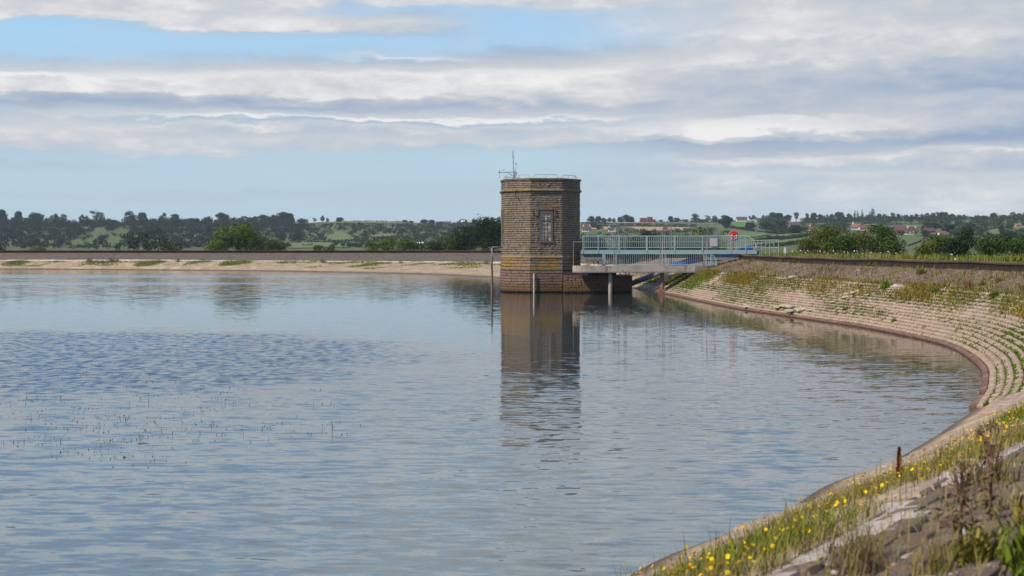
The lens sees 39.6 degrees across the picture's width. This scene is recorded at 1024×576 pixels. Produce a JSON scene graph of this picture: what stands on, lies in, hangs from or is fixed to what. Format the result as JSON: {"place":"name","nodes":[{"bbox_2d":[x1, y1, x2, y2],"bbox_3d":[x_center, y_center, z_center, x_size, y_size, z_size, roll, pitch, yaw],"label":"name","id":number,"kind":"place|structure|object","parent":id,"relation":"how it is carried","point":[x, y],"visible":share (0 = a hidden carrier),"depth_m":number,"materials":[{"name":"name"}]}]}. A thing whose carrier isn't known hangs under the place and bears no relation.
{"place":"outdoors","nodes":[
{"label":"outdoors","id":0,"kind":"place"},
{"bbox_2d":[72,229,106,245],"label":"field","id":1,"kind":"structure","parent":0,"point":[96,233],"depth_m":1067.97,"materials":[{"name":"green plant"}]},
{"bbox_2d":[108,231,126,245],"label":"field","id":2,"kind":"structure","parent":0,"point":[114,239],"depth_m":1052.71,"materials":[{"name":"green plant"}]},
{"bbox_2d":[288,242,331,247],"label":"field","id":3,"kind":"structure","parent":0,"point":[299,245],"depth_m":884.63,"materials":[{"name":"green plant"}]},
{"bbox_2d":[324,231,353,240],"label":"field","id":4,"kind":"structure","parent":0,"point":[337,235],"depth_m":1029.75,"materials":[{"name":"green plant"}]},
{"bbox_2d":[308,221,407,223],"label":"field","id":5,"kind":"structure","parent":0,"point":[358,222],"depth_m":1440.67,"materials":[{"name":"green plant"}]},
{"bbox_2d":[0,269,981,575],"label":"water","id":6,"kind":"structure","parent":0,"point":[498,433],"depth_m":32.51,"materials":[{"name":"blue liquid"}]},
{"bbox_2d":[0,374,360,467],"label":"water weed","id":7,"kind":"object","parent":6,"relation":"on","point":[147,423],"visible":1,"depth_m":31.25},
{"bbox_2d":[499,174,581,292],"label":"tower","id":8,"kind":"structure","parent":6,"relation":"in","point":[540,226],"depth_m":122.06,"materials":[{"name":"brick"}]},
{"bbox_2d":[491,246,501,290],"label":"standpipe","id":9,"kind":"object","parent":8,"relation":"attached to","point":[492,265],"visible":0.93,"depth_m":125.53,"materials":[{"name":"metal"}]},
{"bbox_2d":[501,209,504,242],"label":"window","id":10,"kind":"structure","parent":8,"relation":"in","point":[502,210],"depth_m":124.51,"materials":[{"name":"stone"}]},
{"bbox_2d":[535,208,556,242],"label":"window","id":11,"kind":"structure","parent":8,"relation":"in","point":[545,214],"depth_m":121.84,"materials":[{"name":"glass"}]},
{"bbox_2d":[563,272,632,292],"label":"stone base","id":12,"kind":"object","parent":6,"relation":"in","point":[586,283],"visible":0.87,"depth_m":120.97,"materials":[{"name":"stone"}]},
{"bbox_2d":[0,261,1023,575],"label":"slope","id":13,"kind":"structure","parent":0,"point":[922,323],"depth_m":61.45,"materials":[{"name":"concrete"}]},
{"bbox_2d":[1,260,624,273],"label":"beach grass","id":14,"kind":"structure","parent":13,"relation":"on","point":[225,263],"depth_m":241.68,"materials":[{"name":"green plant"}]},
{"bbox_2d":[0,259,1023,575],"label":"coping strip","id":15,"kind":"object","parent":13,"relation":"on","point":[874,527],"visible":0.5,"depth_m":11.46,"materials":[{"name":"grey concrete"}]},
{"bbox_2d":[572,266,715,293],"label":"walkway","id":16,"kind":"structure","parent":13,"relation":"on","point":[610,270],"depth_m":118.91,"materials":[{"name":"concrete"}]},
{"bbox_2d":[573,241,706,267],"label":"scaffold rail","id":17,"kind":"object","parent":16,"relation":"on","point":[704,262],"visible":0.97,"depth_m":119.00,"materials":[{"name":"metal"}]},
{"bbox_2d":[602,253,716,265],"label":"walkway railing","id":18,"kind":"object","parent":16,"relation":"on","point":[616,264],"visible":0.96,"depth_m":120.56,"materials":[{"name":"metal"}]},
{"bbox_2d":[773,303,796,308],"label":"algae mat","id":19,"kind":"object","parent":13,"relation":"on","point":[787,305],"visible":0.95,"depth_m":81.77,"materials":[{"name":"beige plant"}]},
{"bbox_2d":[784,306,814,313],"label":"algae mat","id":20,"kind":"object","parent":13,"relation":"on","point":[797,310],"visible":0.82,"depth_m":79.05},
{"bbox_2d":[598,395,1023,575],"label":"flower strip grass","id":21,"kind":"structure","parent":13,"relation":"on","point":[785,556],"depth_m":12.60,"materials":[{"name":"green plant"}]},
{"bbox_2d":[610,399,1023,575],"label":"seed stalks","id":22,"kind":"object","parent":13,"relation":"on","point":[893,466],"visible":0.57,"depth_m":13.50,"materials":[{"name":"green plant"}]},
{"bbox_2d":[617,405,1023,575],"bbox_3d":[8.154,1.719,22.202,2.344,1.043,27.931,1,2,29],"label":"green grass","id":23,"kind":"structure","parent":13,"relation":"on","point":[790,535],"depth_m":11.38,"materials":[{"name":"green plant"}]},
{"bbox_2d":[623,271,1023,406],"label":"joint grass","id":24,"kind":"structure","parent":13,"relation":"on","point":[1012,341],"depth_m":69.15,"materials":[{"name":"green plant"}]},
{"bbox_2d":[627,401,1023,575],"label":"yellow flowers","id":25,"kind":"object","parent":13,"relation":"on","point":[765,529],"visible":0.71,"depth_m":12.21,"materials":[{"name":"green plant"}]},
{"bbox_2d":[635,403,1023,575],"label":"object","id":26,"kind":"structure","parent":13,"relation":"on","point":[905,477],"depth_m":12.39,"materials":[{"name":"green plant"}]},
{"bbox_2d":[639,269,1023,327],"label":"weed band","id":27,"kind":"object","parent":13,"relation":"on","point":[1011,293],"visible":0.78,"depth_m":67.96,"materials":[{"name":"green plant"}]},
{"bbox_2d":[640,268,1023,318],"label":"golden weeds","id":28,"kind":"object","parent":13,"relation":"on","point":[755,275],"visible":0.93,"depth_m":76.54,"materials":[{"name":"plant"}]},
{"bbox_2d":[830,289,858,302],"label":"algae mat","id":29,"kind":"object","parent":13,"relation":"on","point":[846,295],"visible":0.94,"depth_m":75.12,"materials":[{"name":"beige plant"}]},
{"bbox_2d":[896,446,902,481],"bbox_3d":[4.011,1.886,14.746,0.074,0.493,0.071,0,2,0],"label":"dock plant","id":30,"kind":"object","parent":13,"relation":"on","point":[898,464],"visible":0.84,"depth_m":14.73,"materials":[{"name":"brown plant"}]},
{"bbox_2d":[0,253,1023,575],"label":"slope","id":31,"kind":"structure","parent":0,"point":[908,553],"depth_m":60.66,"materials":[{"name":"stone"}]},
{"bbox_2d":[3,252,661,265],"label":"slope weeds","id":32,"kind":"object","parent":31,"relation":"on","point":[316,254],"visible":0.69,"depth_m":251.28,"materials":[{"name":"green plant"}]},
{"bbox_2d":[0,250,1023,272],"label":"wall","id":33,"kind":"structure","parent":31,"relation":"on","point":[984,265],"depth_m":95.79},
{"bbox_2d":[752,240,778,255],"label":"guard rail","id":34,"kind":"object","parent":33,"relation":"on","point":[765,247],"visible":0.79,"depth_m":111.43,"materials":[{"name":"metal"}]},
{"bbox_2d":[579,237,611,263],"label":"bush","id":35,"kind":"object","parent":31,"relation":"on","point":[591,242],"visible":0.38,"depth_m":174.30,"materials":[{"name":"green plant"}]},
{"bbox_2d":[605,235,646,263],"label":"bush","id":36,"kind":"object","parent":31,"relation":"on","point":[632,243],"visible":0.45,"depth_m":167.21,"materials":[{"name":"green plant"}]},
{"bbox_2d":[581,222,715,265],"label":"gantry rail","id":37,"kind":"object","parent":31,"relation":"on","point":[653,223],"visible":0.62,"depth_m":124.17,"materials":[{"name":"metal"}]},
{"bbox_2d":[638,230,658,245],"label":"bush","id":38,"kind":"object","parent":31,"relation":"on","point":[646,232],"visible":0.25,"depth_m":194.50,"materials":[{"name":"green plant"}]},
{"bbox_2d":[639,235,667,259],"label":"bush","id":39,"kind":"object","parent":31,"relation":"on","point":[654,244],"visible":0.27,"depth_m":170.57,"materials":[{"name":"green plant"}]},
{"bbox_2d":[581,236,759,259],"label":"footbridge","id":40,"kind":"object","parent":31,"relation":"on","point":[592,254],"visible":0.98,"depth_m":121.99,"materials":[{"name":"blue paint"}]},
{"bbox_2d":[632,245,752,285],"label":"blue hose","id":41,"kind":"object","parent":40,"relation":"attached to","point":[646,277],"visible":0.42,"depth_m":123.29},
{"bbox_2d":[729,231,737,249],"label":"lifebuoy station","id":42,"kind":"object","parent":40,"relation":"on","point":[733,233],"visible":0.74,"depth_m":123.35,"materials":[{"name":"red plastic"}]},
{"bbox_2d":[657,258,1023,294],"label":"slope weeds","id":43,"kind":"object","parent":31,"relation":"on","point":[955,276],"visible":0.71,"depth_m":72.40,"materials":[{"name":"green plant"}]},
{"bbox_2d":[788,510,905,573],"bbox_3d":[2.125,1.615,9.154,0.550,0.381,0.870,-1,2,-37],"label":"weed tuft","id":44,"kind":"object","parent":31,"relation":"on","point":[830,552],"visible":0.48,"depth_m":9.10,"materials":[{"name":"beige plant"}]},
{"bbox_2d":[823,524,896,575],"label":"weed tuft","id":45,"kind":"object","parent":31,"relation":"on","point":[866,560],"visible":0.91,"depth_m":8.63,"materials":[{"name":"green plant"}]},
{"bbox_2d":[715,434,1023,575],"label":"dry weeds","id":46,"kind":"object","parent":31,"relation":"on","point":[980,494],"visible":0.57,"depth_m":9.92,"materials":[{"name":"brown plant"}]},
{"bbox_2d":[824,492,1023,575],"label":"stone chips","id":47,"kind":"object","parent":31,"relation":"on","point":[833,572],"visible":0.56,"depth_m":9.17,"materials":[{"name":"grey stone"}]},
{"bbox_2d":[899,528,977,575],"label":"weed tuft","id":48,"kind":"object","parent":31,"relation":"on","point":[930,567],"visible":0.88,"depth_m":8.03,"materials":[{"name":"green plant"}]},
{"bbox_2d":[933,454,982,542],"bbox_3d":[2.807,1.348,8.940,0.299,0.614,0.287,0,2,0],"label":"thistle","id":49,"kind":"object","parent":31,"relation":"on","point":[961,490],"visible":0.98,"depth_m":8.91,"materials":[{"name":"plant"}]},
{"bbox_2d":[934,518,1011,567],"bbox_3d":[2.644,1.445,8.081,0.450,0.314,0.428,0,2,0],"label":"leafy weed","id":50,"kind":"object","parent":31,"relation":"on","point":[982,547],"visible":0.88,"depth_m":8.05,"materials":[{"name":"green plant"}]},
{"bbox_2d":[938,437,1023,489],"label":"weed tuft","id":51,"kind":"object","parent":31,"relation":"on","point":[997,481],"visible":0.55,"depth_m":11.90,"materials":[{"name":"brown plant"}]},
{"bbox_2d":[972,419,1008,520],"bbox_3d":[3.215,1.259,9.621,0.260,0.753,0.324,0,2,0],"label":"thistle","id":52,"kind":"object","parent":31,"relation":"on","point":[989,456],"visible":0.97,"depth_m":9.60,"materials":[{"name":"plant"}]},
{"bbox_2d":[989,506,1023,575],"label":"leafy weed","id":53,"kind":"object","parent":31,"relation":"on","point":[1012,554],"visible":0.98,"depth_m":7.13,"materials":[{"name":"green plant"}]},
{"bbox_2d":[989,478,1023,531],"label":"leafy weed","id":54,"kind":"object","parent":31,"relation":"on","point":[1019,505],"visible":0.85,"depth_m":8.73,"materials":[{"name":"green plant"}]},
{"bbox_2d":[0,217,1023,257],"bbox_3d":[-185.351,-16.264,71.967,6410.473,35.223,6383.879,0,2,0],"label":"ground","id":55,"kind":"structure","parent":0,"point":[794,247],"depth_m":973.51,"materials":[{"name":"green plant"}]},
{"bbox_2d":[28,212,44,220],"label":"tree","id":56,"kind":"object","parent":55,"relation":"on","point":[34,215],"visible":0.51,"depth_m":1457.16,"materials":[{"name":"green plant"}]},
{"bbox_2d":[124,211,137,220],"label":"tree","id":57,"kind":"object","parent":55,"relation":"on","point":[131,216],"visible":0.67,"depth_m":1454.93,"materials":[{"name":"green plant"}]},
{"bbox_2d":[115,228,181,249],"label":"tree","id":58,"kind":"object","parent":55,"relation":"on","point":[147,244],"visible":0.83,"depth_m":284.79,"materials":[{"name":"green plant"}]},
{"bbox_2d":[0,216,307,248],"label":"woodland","id":59,"kind":"object","parent":55,"relation":"on","point":[71,231],"visible":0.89,"depth_m":1188.81,"materials":[{"name":"green plant"}]},
{"bbox_2d":[204,239,230,249],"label":"bush","id":60,"kind":"object","parent":55,"relation":"on","point":[216,245],"visible":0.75,"depth_m":287.31,"materials":[{"name":"green plant"}]},
{"bbox_2d":[215,212,230,220],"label":"tree","id":61,"kind":"object","parent":55,"relation":"on","point":[220,215],"visible":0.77,"depth_m":1456.26,"materials":[{"name":"green plant"}]},
{"bbox_2d":[208,219,262,249],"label":"tree","id":62,"kind":"object","parent":55,"relation":"on","point":[236,233],"visible":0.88,"depth_m":290.14,"materials":[{"name":"green plant"}]},
{"bbox_2d":[243,235,269,249],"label":"bush","id":63,"kind":"object","parent":55,"relation":"on","point":[258,245],"visible":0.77,"depth_m":288.78,"materials":[{"name":"green plant"}]},
{"bbox_2d":[27,221,500,247],"bbox_3d":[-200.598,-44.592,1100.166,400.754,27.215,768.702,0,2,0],"label":"scrub","id":64,"kind":"object","parent":55,"relation":"on","point":[414,228],"visible":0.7,"depth_m":1093.30,"materials":[{"name":"green plant"}]},
{"bbox_2d":[263,240,287,249],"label":"bush","id":65,"kind":"object","parent":55,"relation":"on","point":[270,243],"visible":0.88,"depth_m":287.01,"materials":[{"name":"green plant"}]},
{"bbox_2d":[361,241,379,249],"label":"bush","id":66,"kind":"object","parent":55,"relation":"on","point":[371,245],"visible":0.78,"depth_m":285.88,"materials":[{"name":"green plant"}]},
{"bbox_2d":[377,238,397,249],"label":"bush","id":67,"kind":"object","parent":55,"relation":"on","point":[383,246],"visible":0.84,"depth_m":285.00,"materials":[{"name":"green plant"}]},
{"bbox_2d":[393,236,415,249],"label":"bush","id":68,"kind":"object","parent":55,"relation":"on","point":[405,245],"visible":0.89,"depth_m":284.93,"materials":[{"name":"green plant"}]},
{"bbox_2d":[409,242,425,249],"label":"bush","id":69,"kind":"object","parent":55,"relation":"on","point":[417,246],"visible":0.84,"depth_m":285.23,"materials":[{"name":"green plant"}]},
{"bbox_2d":[423,241,446,249],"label":"bush","id":70,"kind":"object","parent":55,"relation":"on","point":[433,246],"visible":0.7,"depth_m":283.04,"materials":[{"name":"green plant"}]},
{"bbox_2d":[435,234,468,249],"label":"bush","id":71,"kind":"object","parent":55,"relation":"on","point":[448,244],"visible":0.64,"depth_m":282.59,"materials":[{"name":"green plant"}]},
{"bbox_2d":[449,226,490,249],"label":"tree","id":72,"kind":"object","parent":55,"relation":"on","point":[463,236],"visible":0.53,"depth_m":280.69,"materials":[{"name":"green plant"}]},
{"bbox_2d":[467,214,501,250],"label":"tree","id":73,"kind":"object","parent":55,"relation":"on","point":[494,230],"visible":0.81,"depth_m":273.81,"materials":[{"name":"green plant"}]},
{"bbox_2d":[580,224,696,226],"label":"hedge","id":74,"kind":"object","parent":55,"relation":"on","point":[610,225],"visible":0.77,"depth_m":1248.22,"materials":[{"name":"green plant"}]},
{"bbox_2d":[654,233,691,249],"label":"bush","id":75,"kind":"object","parent":55,"relation":"on","point":[668,241],"visible":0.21,"depth_m":178.81,"materials":[{"name":"green plant"}]},
{"bbox_2d":[673,235,711,249],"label":"bush","id":76,"kind":"object","parent":55,"relation":"on","point":[689,244],"visible":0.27,"depth_m":173.42,"materials":[{"name":"green plant"}]},
{"bbox_2d":[690,225,719,249],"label":"bush","id":77,"kind":"object","parent":55,"relation":"on","point":[700,234],"visible":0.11,"depth_m":190.04,"materials":[{"name":"green plant"}]},
{"bbox_2d":[703,237,729,249],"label":"bush","id":78,"kind":"object","parent":55,"relation":"on","point":[720,244],"visible":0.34,"depth_m":159.76,"materials":[{"name":"green plant"}]},
{"bbox_2d":[718,215,731,227],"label":"tree","id":79,"kind":"object","parent":55,"relation":"on","point":[725,221],"visible":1,"depth_m":1105.98,"materials":[{"name":"green plant"}]},
{"bbox_2d":[758,221,775,230],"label":"tree","id":80,"kind":"object","parent":55,"relation":"on","point":[765,225],"visible":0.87,"depth_m":1001.65,"materials":[{"name":"green plant"}]},
{"bbox_2d":[729,225,809,233],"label":"hedge","id":81,"kind":"object","parent":55,"relation":"on","point":[744,228],"visible":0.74,"depth_m":1006.18,"materials":[{"name":"green plant"}]},
{"bbox_2d":[752,240,800,247],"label":"hedge","id":82,"kind":"object","parent":55,"relation":"on","point":[793,242],"visible":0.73,"depth_m":620.84,"materials":[{"name":"green plant"}]},
{"bbox_2d":[753,232,809,241],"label":"hedge","id":83,"kind":"object","parent":55,"relation":"on","point":[776,237],"visible":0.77,"depth_m":762.98,"materials":[{"name":"green plant"}]},
{"bbox_2d":[787,225,806,232],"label":"tree","id":84,"kind":"object","parent":55,"relation":"on","point":[794,228],"visible":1,"depth_m":898.41,"materials":[{"name":"green plant"}]},
{"bbox_2d":[580,214,1023,248],"bbox_3d":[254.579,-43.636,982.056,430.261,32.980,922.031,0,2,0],"label":"woodland","id":85,"kind":"object","parent":55,"relation":"on","point":[959,220],"visible":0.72,"depth_m":1142.09,"materials":[{"name":"green plant"}]},
{"bbox_2d":[796,238,819,253],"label":"bush","id":86,"kind":"object","parent":55,"relation":"on","point":[805,243],"visible":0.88,"depth_m":139.79,"materials":[{"name":"green plant"}]},
{"bbox_2d":[806,224,848,254],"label":"bush","id":87,"kind":"object","parent":55,"relation":"on","point":[823,234],"visible":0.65,"depth_m":148.83,"materials":[{"name":"green plant"}]},
{"bbox_2d":[826,233,858,254],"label":"bush","id":88,"kind":"object","parent":55,"relation":"on","point":[841,242],"visible":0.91,"depth_m":131.43,"materials":[{"name":"green plant"}]},
{"bbox_2d":[839,229,875,253],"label":"bush","id":89,"kind":"object","parent":55,"relation":"on","point":[862,236],"visible":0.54,"depth_m":145.29,"materials":[{"name":"green plant"}]},
{"bbox_2d":[858,223,902,254],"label":"bush","id":90,"kind":"object","parent":55,"relation":"on","point":[882,235],"visible":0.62,"depth_m":147.14,"materials":[{"name":"green plant"}]},
{"bbox_2d":[767,253,1011,261],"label":"verge grass","id":91,"kind":"structure","parent":55,"relation":"on","point":[912,258],"depth_m":83.33,"materials":[{"name":"green plant"}]},
{"bbox_2d":[760,251,1023,261],"bbox_3d":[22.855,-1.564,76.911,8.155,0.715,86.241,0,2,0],"label":"verge weeds","id":92,"kind":"object","parent":55,"relation":"on","point":[1015,259],"visible":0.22,"depth_m":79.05,"materials":[{"name":"green plant"}]},
{"bbox_2d":[876,236,908,255],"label":"bush","id":93,"kind":"object","parent":55,"relation":"on","point":[893,246],"visible":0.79,"depth_m":124.70,"materials":[{"name":"green plant"}]},
{"bbox_2d":[892,225,906,231],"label":"barn","id":94,"kind":"structure","parent":55,"relation":"on","point":[899,228],"depth_m":903.31,"materials":[{"name":"red brick"}]},
{"bbox_2d":[904,226,918,234],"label":"house","id":95,"kind":"structure","parent":55,"relation":"on","point":[911,231],"depth_m":819.55,"materials":[{"name":"white paint"}]},
{"bbox_2d":[912,245,930,256],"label":"bush","id":96,"kind":"object","parent":55,"relation":"on","point":[922,249],"visible":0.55,"depth_m":104.69,"materials":[{"name":"green plant"}]},
{"bbox_2d":[922,223,941,228],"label":"tree","id":97,"kind":"object","parent":55,"relation":"on","point":[933,225],"visible":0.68,"depth_m":923.16,"materials":[{"name":"green plant"}]},
{"bbox_2d":[914,234,952,255],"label":"bush","id":98,"kind":"object","parent":55,"relation":"on","point":[933,245],"visible":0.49,"depth_m":127.45,"materials":[{"name":"green plant"}]},
{"bbox_2d":[941,224,955,232],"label":"tree","id":99,"kind":"object","parent":55,"relation":"on","point":[949,227],"visible":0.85,"depth_m":832.92,"materials":[{"name":"green plant"}]},
{"bbox_2d":[936,239,972,257],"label":"bush","id":100,"kind":"object","parent":55,"relation":"on","point":[957,245],"visible":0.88,"depth_m":111.68,"materials":[{"name":"green plant"}]},
{"bbox_2d":[952,226,976,255],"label":"tree","id":101,"kind":"object","parent":55,"relation":"on","point":[964,235],"visible":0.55,"depth_m":149.62,"materials":[{"name":"green plant"}]},
{"bbox_2d":[972,233,1016,257],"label":"bush","id":102,"kind":"object","parent":55,"relation":"on","point":[994,245],"visible":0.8,"depth_m":121.67,"materials":[{"name":"green plant"}]},
{"bbox_2d":[997,230,1016,238],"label":"tree","id":103,"kind":"object","parent":55,"relation":"on","point":[1011,233],"visible":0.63,"depth_m":641.16,"materials":[{"name":"green plant"}]},
{"bbox_2d":[1002,236,1023,258],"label":"bush","id":104,"kind":"object","parent":55,"relation":"on","point":[1017,246],"visible":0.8,"depth_m":117.75,"materials":[{"name":"green plant"}]},
{"bbox_2d":[0,0,1023,223],"label":"sky","id":105,"kind":"structure","parent":0,"point":[361,110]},
{"bbox_2d":[631,227,689,229],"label":"field","id":106,"kind":"structure","parent":0,"point":[656,228],"depth_m":1117.51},
{"bbox_2d":[632,269,728,287],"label":"bank grass","id":107,"kind":"structure","parent":0,"point":[676,278],"depth_m":115.75,"materials":[{"name":"green plant"}]},
{"bbox_2d":[731,222,758,226],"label":"field","id":108,"kind":"structure","parent":0,"point":[740,224],"depth_m":1303.62,"materials":[{"name":"green plant"}]},
{"bbox_2d":[725,232,768,237],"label":"field","id":109,"kind":"structure","parent":0,"point":[752,234],"depth_m":873.96,"materials":[{"name":"green plant"}]},
{"bbox_2d":[899,235,923,244],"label":"field","id":110,"kind":"structure","parent":0,"point":[909,239],"depth_m":707.52,"materials":[{"name":"green plant"}]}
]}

